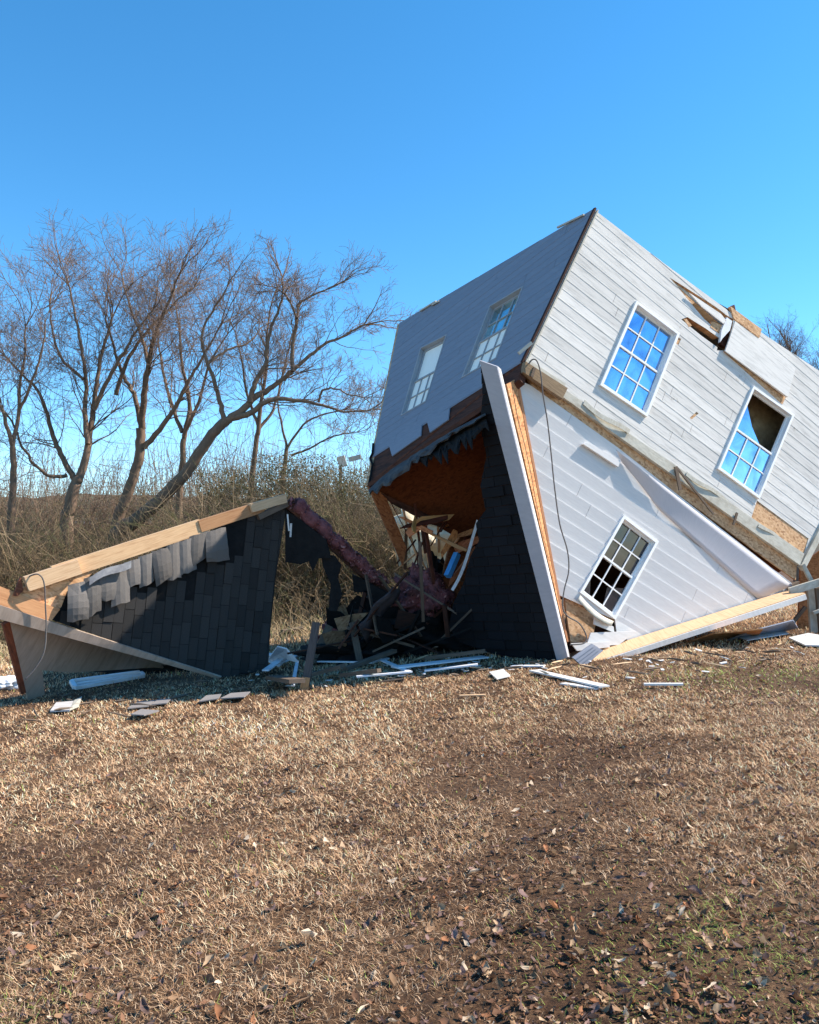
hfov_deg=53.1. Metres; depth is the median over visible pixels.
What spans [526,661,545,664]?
dark splinter
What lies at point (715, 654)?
dark splinter
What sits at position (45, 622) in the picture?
loose cable
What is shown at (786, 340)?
bare tree
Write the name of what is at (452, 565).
blue roll
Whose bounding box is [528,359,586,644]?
loose cable
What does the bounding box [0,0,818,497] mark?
sky
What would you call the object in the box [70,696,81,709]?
loose board
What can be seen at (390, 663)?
loose board
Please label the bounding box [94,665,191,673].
rubble mound
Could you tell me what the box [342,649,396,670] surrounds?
loose board
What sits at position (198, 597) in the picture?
roof fragment
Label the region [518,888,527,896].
fallen leaf
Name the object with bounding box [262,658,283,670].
loose board
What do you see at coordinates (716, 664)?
wood splinter
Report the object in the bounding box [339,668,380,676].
loose board
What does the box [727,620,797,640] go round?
siding bundle
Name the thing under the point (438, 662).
loose board
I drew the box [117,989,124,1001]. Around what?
fallen leaf
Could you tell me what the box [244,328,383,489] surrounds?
bare tree
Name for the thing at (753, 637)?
trim strip
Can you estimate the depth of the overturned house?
12.27 m
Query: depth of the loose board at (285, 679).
10.13 m
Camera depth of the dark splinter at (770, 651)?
10.93 m
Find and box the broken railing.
[788,563,818,632]
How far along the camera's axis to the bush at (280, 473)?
24.32 m
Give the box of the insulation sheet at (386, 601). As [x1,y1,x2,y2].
[358,586,400,642]
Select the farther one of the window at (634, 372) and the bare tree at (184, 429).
the bare tree at (184, 429)
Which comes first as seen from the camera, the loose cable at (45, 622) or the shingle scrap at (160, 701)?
the shingle scrap at (160, 701)
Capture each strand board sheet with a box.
[687,628,762,642]
[797,551,818,627]
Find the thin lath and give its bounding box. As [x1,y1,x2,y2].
[394,573,456,614]
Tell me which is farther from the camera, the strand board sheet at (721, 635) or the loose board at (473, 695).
the strand board sheet at (721, 635)
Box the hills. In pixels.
[0,494,818,554]
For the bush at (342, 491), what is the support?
on the ground at (586, 931)
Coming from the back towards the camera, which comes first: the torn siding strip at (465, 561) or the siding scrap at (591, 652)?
the torn siding strip at (465, 561)
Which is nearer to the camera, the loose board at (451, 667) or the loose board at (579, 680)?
the loose board at (579, 680)
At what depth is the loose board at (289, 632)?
17.65 m
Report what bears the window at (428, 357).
in the overturned house
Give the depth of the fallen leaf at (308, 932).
3.44 m
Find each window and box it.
[401,334,446,415]
[461,286,522,377]
[579,515,658,619]
[599,300,679,416]
[716,386,794,498]
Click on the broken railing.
(810, 588)
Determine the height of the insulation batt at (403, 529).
1.568 m
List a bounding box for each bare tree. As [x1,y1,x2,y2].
[0,203,207,549]
[0,226,105,559]
[38,209,270,529]
[105,229,419,546]
[109,230,279,524]
[189,237,328,502]
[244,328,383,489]
[755,304,818,581]
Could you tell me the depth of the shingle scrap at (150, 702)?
9.69 m
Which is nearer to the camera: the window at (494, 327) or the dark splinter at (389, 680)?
the dark splinter at (389, 680)
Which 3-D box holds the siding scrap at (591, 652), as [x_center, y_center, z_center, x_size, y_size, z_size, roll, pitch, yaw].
[2.364,1.903,10.870,0.508,0.300,0.037,1,-3,-27]
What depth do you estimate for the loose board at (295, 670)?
11.51 m
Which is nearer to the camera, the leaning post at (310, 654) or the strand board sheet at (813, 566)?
the leaning post at (310, 654)
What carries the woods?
on the ground at (586, 931)
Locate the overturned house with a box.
[365,207,818,660]
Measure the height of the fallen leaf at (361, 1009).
0.018 m
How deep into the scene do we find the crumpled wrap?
12.24 m
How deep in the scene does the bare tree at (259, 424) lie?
30.89 m
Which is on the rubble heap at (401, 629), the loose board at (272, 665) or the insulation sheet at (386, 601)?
the insulation sheet at (386, 601)
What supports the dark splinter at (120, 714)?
on the ground at (586, 931)
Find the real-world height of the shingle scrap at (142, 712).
0.026 m
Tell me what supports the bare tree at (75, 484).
on the ground at (586, 931)
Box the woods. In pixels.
[0,340,401,558]
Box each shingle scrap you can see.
[127,700,155,708]
[130,709,158,715]
[152,698,170,704]
[199,694,220,701]
[220,692,249,698]
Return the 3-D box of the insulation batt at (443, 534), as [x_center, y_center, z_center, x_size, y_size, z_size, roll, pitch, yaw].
[0.798,0.655,19.220,2.031,1.589,0.846,0,-2,0]
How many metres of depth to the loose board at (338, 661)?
12.38 m
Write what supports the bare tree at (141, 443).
on the ground at (586, 931)
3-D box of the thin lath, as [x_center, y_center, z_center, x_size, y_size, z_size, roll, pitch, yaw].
[0.300,1.299,12.750,1.127,0.703,0.030,-1,-2,14]
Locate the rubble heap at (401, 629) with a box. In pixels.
[287,509,478,664]
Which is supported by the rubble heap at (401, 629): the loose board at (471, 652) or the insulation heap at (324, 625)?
the insulation heap at (324, 625)
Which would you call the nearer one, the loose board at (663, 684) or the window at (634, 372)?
the loose board at (663, 684)
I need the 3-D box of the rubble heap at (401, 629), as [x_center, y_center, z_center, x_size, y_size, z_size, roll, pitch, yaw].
[-0.152,1.269,13.547,3.464,3.252,3.077,0,-2,0]
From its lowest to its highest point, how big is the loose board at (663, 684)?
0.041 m
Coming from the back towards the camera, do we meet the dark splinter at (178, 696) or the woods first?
the woods
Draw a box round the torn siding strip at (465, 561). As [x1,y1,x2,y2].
[451,520,477,590]
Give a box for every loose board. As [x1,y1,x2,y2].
[50,701,73,711]
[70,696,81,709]
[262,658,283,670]
[266,675,304,683]
[270,628,319,635]
[282,627,303,632]
[291,662,298,685]
[311,663,345,676]
[317,661,356,662]
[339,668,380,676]
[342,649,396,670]
[356,671,409,677]
[369,658,389,663]
[379,658,412,672]
[391,656,488,668]
[424,649,485,659]
[424,663,477,671]
[459,694,485,695]
[510,665,545,666]
[529,669,609,687]
[560,682,601,689]
[644,683,682,685]
[789,633,818,646]
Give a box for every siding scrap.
[489,669,509,678]
[572,644,602,663]
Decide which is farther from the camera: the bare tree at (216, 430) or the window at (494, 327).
the bare tree at (216, 430)
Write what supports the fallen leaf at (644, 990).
on the ground at (586, 931)
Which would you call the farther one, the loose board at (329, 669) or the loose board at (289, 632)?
the loose board at (289, 632)
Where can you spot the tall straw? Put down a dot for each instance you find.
(281, 636)
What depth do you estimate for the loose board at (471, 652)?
11.70 m
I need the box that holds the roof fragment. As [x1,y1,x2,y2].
[0,494,288,698]
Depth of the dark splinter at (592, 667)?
10.14 m
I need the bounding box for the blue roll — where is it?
[444,552,460,577]
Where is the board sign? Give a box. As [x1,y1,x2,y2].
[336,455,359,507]
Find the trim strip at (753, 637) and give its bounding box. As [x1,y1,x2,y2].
[740,631,788,640]
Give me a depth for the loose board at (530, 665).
10.81 m
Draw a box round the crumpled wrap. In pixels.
[0,675,18,689]
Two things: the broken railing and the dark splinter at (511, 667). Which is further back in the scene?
the broken railing
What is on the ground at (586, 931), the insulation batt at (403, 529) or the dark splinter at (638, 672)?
the dark splinter at (638, 672)
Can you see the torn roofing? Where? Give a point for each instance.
(311, 537)
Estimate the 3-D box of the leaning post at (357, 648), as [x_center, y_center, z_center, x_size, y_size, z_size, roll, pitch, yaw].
[-0.807,1.996,12.450,0.307,0.656,0.125,-2,-3,41]
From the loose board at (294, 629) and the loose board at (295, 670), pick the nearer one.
the loose board at (295, 670)
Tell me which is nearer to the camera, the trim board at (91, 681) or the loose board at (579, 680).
the loose board at (579, 680)
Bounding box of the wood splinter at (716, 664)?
[704,662,728,667]
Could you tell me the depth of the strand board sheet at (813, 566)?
14.16 m
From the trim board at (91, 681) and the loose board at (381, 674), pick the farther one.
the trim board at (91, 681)
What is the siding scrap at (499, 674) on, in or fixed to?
on the ground at (586, 931)
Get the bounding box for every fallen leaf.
[51,962,64,970]
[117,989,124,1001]
[301,928,317,937]
[357,1004,368,1013]
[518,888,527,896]
[573,922,577,932]
[635,986,653,991]
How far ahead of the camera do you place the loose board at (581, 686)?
9.09 m
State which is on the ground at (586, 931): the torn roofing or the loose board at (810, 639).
the loose board at (810, 639)
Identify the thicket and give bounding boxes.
[0,398,424,648]
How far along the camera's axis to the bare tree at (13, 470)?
24.92 m
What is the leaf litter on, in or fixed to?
on the ground at (586, 931)
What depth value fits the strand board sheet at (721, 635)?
12.38 m
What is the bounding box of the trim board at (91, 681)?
[69,670,144,689]
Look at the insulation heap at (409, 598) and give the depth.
13.14 m
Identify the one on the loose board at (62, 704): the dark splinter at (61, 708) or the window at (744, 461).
the dark splinter at (61, 708)
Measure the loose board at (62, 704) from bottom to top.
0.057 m
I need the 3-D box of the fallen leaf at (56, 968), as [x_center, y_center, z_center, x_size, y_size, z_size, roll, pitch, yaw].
[-1.427,1.847,3.333,0.052,0.035,0.034,2,-3,-36]
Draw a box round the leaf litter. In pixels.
[0,639,818,1023]
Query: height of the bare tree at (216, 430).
12.009 m
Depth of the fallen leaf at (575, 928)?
3.31 m
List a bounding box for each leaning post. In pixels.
[300,622,319,689]
[314,624,332,663]
[349,622,362,660]
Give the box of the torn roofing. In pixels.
[285,497,397,610]
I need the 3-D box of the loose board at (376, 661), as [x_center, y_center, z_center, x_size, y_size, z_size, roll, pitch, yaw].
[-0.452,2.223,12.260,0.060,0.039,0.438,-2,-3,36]
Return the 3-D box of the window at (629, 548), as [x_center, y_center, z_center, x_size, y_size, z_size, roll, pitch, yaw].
[3.020,0.795,11.866,1.482,1.505,0.116,1,-3,-27]
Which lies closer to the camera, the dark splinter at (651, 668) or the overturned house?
the dark splinter at (651, 668)
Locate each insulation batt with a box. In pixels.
[394,514,412,567]
[401,509,449,568]
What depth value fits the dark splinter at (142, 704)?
9.68 m
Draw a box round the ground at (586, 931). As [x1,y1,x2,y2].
[0,571,818,1023]
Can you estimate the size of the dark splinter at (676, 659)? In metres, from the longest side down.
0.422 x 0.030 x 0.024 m
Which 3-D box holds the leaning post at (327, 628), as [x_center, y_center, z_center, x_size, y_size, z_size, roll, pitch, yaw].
[-1.395,2.073,12.875,0.119,0.602,0.488,-2,-3,40]
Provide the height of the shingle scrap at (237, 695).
0.037 m
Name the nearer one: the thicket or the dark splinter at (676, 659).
the dark splinter at (676, 659)
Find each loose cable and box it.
[25,573,46,679]
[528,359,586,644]
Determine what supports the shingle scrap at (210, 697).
on the ground at (586, 931)
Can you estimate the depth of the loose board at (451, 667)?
10.71 m
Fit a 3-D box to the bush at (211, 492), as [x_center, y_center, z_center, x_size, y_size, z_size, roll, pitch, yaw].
[-5.506,0.898,24.968,2.251,4.574,2.027,0,-2,0]
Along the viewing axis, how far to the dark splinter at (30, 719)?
9.22 m
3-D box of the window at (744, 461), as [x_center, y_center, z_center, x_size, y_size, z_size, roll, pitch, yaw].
[5.573,-1.119,13.222,1.793,1.825,0.115,1,-3,-27]
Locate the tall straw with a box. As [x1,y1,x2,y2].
[0,600,347,667]
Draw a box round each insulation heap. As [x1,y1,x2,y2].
[317,614,360,641]
[391,562,454,616]
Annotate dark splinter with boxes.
[19,719,44,720]
[54,707,71,710]
[106,711,136,717]
[131,703,154,706]
[169,693,189,699]
[377,678,402,681]
[501,666,522,669]
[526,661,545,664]
[581,664,597,668]
[625,671,650,674]
[643,667,660,669]
[665,658,685,660]
[702,652,730,656]
[761,650,779,652]

